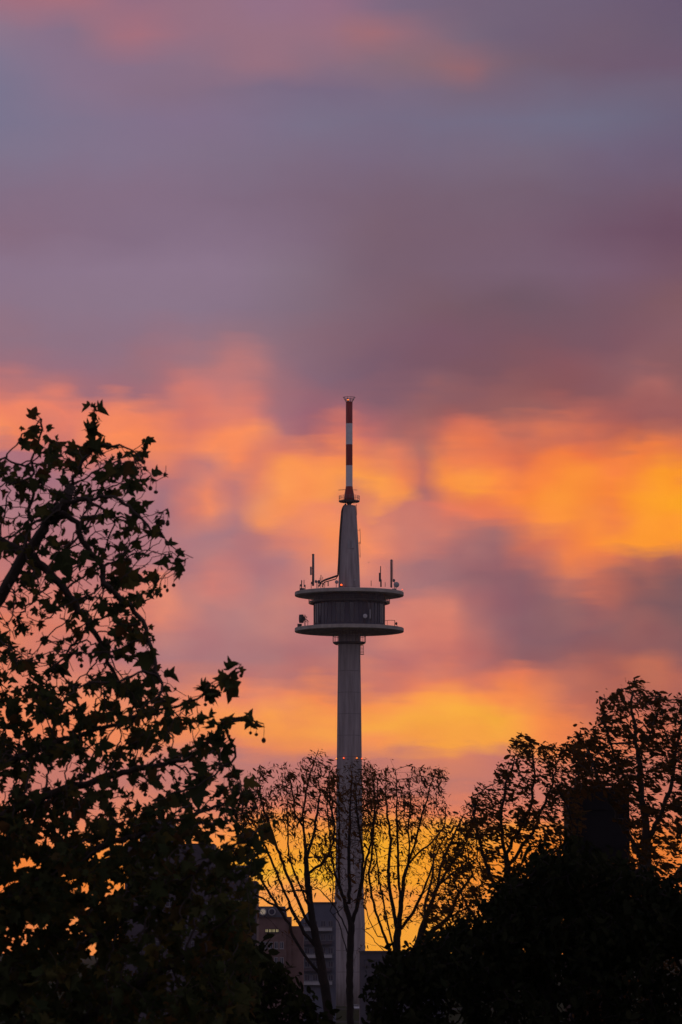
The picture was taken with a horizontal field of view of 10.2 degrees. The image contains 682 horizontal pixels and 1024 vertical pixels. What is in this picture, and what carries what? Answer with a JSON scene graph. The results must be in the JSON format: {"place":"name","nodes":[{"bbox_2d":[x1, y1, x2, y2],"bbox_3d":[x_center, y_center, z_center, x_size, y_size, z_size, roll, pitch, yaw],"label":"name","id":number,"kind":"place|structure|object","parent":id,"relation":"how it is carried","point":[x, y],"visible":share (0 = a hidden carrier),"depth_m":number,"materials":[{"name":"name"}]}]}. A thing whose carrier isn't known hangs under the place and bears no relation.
{"place":"outdoors","nodes":[
{"label":"outdoors","id":0,"kind":"place"},
{"bbox_2d":[124,819,258,1021],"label":"apartment block","id":1,"kind":"structure","parent":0,"point":[137,928],"depth_m":596.93,"materials":[{"name":"stone"}]},
{"bbox_2d":[1,1021,561,1022],"bbox_3d":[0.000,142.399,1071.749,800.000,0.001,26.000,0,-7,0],"label":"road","id":2,"kind":"structure","parent":0,"point":[358,1021],"depth_m":1075.02,"materials":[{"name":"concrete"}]},
{"bbox_2d":[0,974,681,1023],"bbox_3d":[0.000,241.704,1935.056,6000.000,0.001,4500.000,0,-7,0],"label":"ground","id":3,"kind":"structure","parent":0,"point":[342,1013],"depth_m":1238.62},
{"bbox_2d":[0,399,278,1023],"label":"plane tree","id":4,"kind":"object","parent":3,"relation":"on","point":[42,896],"visible":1,"depth_m":41.42,"materials":[{"name":"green plant"}]},
{"bbox_2d":[175,933,341,1023],"bbox_3d":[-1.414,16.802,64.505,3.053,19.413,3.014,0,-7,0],"label":"round shrub","id":5,"kind":"object","parent":3,"relation":"on","point":[276,976],"visible":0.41,"depth_m":65.08,"materials":[{"name":"green plant"}]},
{"bbox_2d":[220,749,340,1020],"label":"thin tree","id":6,"kind":"object","parent":3,"relation":"on","point":[315,942],"visible":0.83,"depth_m":117.33,"materials":[{"name":"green plant"}]},
{"bbox_2d":[259,906,303,1021],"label":"brick office","id":7,"kind":"structure","parent":3,"relation":"on","point":[290,954],"depth_m":745.81,"materials":[{"name":"brick"}]},
{"bbox_2d":[300,902,336,1023],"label":"apartment block","id":8,"kind":"structure","parent":3,"relation":"on","point":[325,921],"depth_m":814.48,"materials":[{"name":"concrete"}]},
{"bbox_2d":[304,961,309,967],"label":"window","id":9,"kind":"structure","parent":8,"relation":"in","point":[307,965],"depth_m":814.32,"materials":[{"name":"glass"}]},
{"bbox_2d":[305,948,309,953],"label":"window","id":10,"kind":"structure","parent":8,"relation":"in","point":[307,950],"depth_m":814.72,"materials":[{"name":"glass"}]},
{"bbox_2d":[305,975,309,980],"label":"window","id":11,"kind":"structure","parent":8,"relation":"in","point":[307,977],"depth_m":813.92,"materials":[{"name":"glass"}]},
{"bbox_2d":[313,975,317,980],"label":"window","id":12,"kind":"structure","parent":8,"relation":"in","point":[315,977],"depth_m":813.92,"materials":[{"name":"glass"}]},
{"bbox_2d":[320,934,325,940],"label":"window","id":13,"kind":"structure","parent":8,"relation":"in","point":[323,936],"depth_m":814.92,"materials":[{"name":"glass"}]},
{"bbox_2d":[321,921,325,926],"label":"window","id":14,"kind":"structure","parent":8,"relation":"in","point":[323,923],"depth_m":815.31,"materials":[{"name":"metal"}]},
{"bbox_2d":[328,921,332,926],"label":"window","id":15,"kind":"structure","parent":8,"relation":"in","point":[330,923],"depth_m":815.31,"materials":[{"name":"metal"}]},
{"bbox_2d":[328,948,332,953],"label":"window","id":16,"kind":"structure","parent":8,"relation":"in","point":[330,950],"depth_m":814.52,"materials":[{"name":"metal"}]},
{"bbox_2d":[328,975,332,980],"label":"window","id":17,"kind":"structure","parent":8,"relation":"in","point":[330,977],"depth_m":813.92,"materials":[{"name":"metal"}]},
{"bbox_2d":[328,934,333,940],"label":"window","id":18,"kind":"structure","parent":8,"relation":"in","point":[330,936],"depth_m":814.92,"materials":[{"name":"glass"}]},
{"bbox_2d":[328,961,333,967],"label":"window","id":19,"kind":"structure","parent":8,"relation":"in","point":[330,963],"depth_m":814.32,"materials":[{"name":"glass"}]},
{"bbox_2d":[307,758,385,1023],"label":"thin tree","id":20,"kind":"object","parent":3,"relation":"on","point":[350,931],"visible":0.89,"depth_m":123.22,"materials":[{"name":"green plant"}]},
{"bbox_2d":[361,759,457,1013],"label":"thin tree","id":21,"kind":"object","parent":3,"relation":"on","point":[399,926],"visible":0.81,"depth_m":127.20,"materials":[{"name":"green plant"}]},
{"bbox_2d":[409,796,492,1005],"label":"thin tree","id":22,"kind":"object","parent":3,"relation":"on","point":[437,885],"visible":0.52,"depth_m":107.37,"materials":[{"name":"black plant"}]},
{"bbox_2d":[413,732,591,1022],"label":"autumn tree","id":23,"kind":"object","parent":3,"relation":"on","point":[521,822],"visible":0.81,"depth_m":89.31,"materials":[{"name":"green plant"}]},
{"bbox_2d":[358,826,681,1023],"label":"evergreen tree","id":24,"kind":"object","parent":3,"relation":"on","point":[640,935],"visible":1,"depth_m":64.49,"materials":[{"name":"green plant"}]},
{"bbox_2d":[564,676,681,1022],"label":"autumn tree","id":25,"kind":"object","parent":3,"relation":"on","point":[645,849],"visible":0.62,"depth_m":79.14,"materials":[{"name":"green plant"}]},
{"bbox_2d":[0,953,681,973],"bbox_3d":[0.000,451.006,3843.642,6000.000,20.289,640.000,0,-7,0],"label":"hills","id":26,"kind":"structure","parent":0,"point":[89,961],"depth_m":3711.59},
{"bbox_2d":[0,0,681,954],"label":"sky","id":27,"kind":"structure","parent":0,"point":[224,224],"materials":[{"name":"purple"}]},
{"bbox_2d":[295,396,403,1005],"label":"telecommunications tower","id":28,"kind":"structure","parent":0,"point":[348,611],"depth_m":1396.36,"materials":[{"name":"concrete"}]},
{"bbox_2d":[358,951,444,1023],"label":"building","id":29,"kind":"structure","parent":0,"point":[375,956],"depth_m":992.97,"materials":[{"name":"concrete"}]},
{"bbox_2d":[364,959,370,966],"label":"window","id":30,"kind":"structure","parent":29,"relation":"in","point":[366,962],"depth_m":993.11,"materials":[{"name":"glass"}]},
{"bbox_2d":[336,1008,492,1009],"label":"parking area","id":31,"kind":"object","parent":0,"point":[358,1008],"visible":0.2,"depth_m":1328.03,"materials":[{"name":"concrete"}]},
{"bbox_2d":[564,783,630,1023],"bbox_3d":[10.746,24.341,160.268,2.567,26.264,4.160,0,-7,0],"label":"dark tower house","id":32,"kind":"structure","parent":0,"point":[601,830],"depth_m":159.55,"materials":[{"name":"brick"}]}
]}

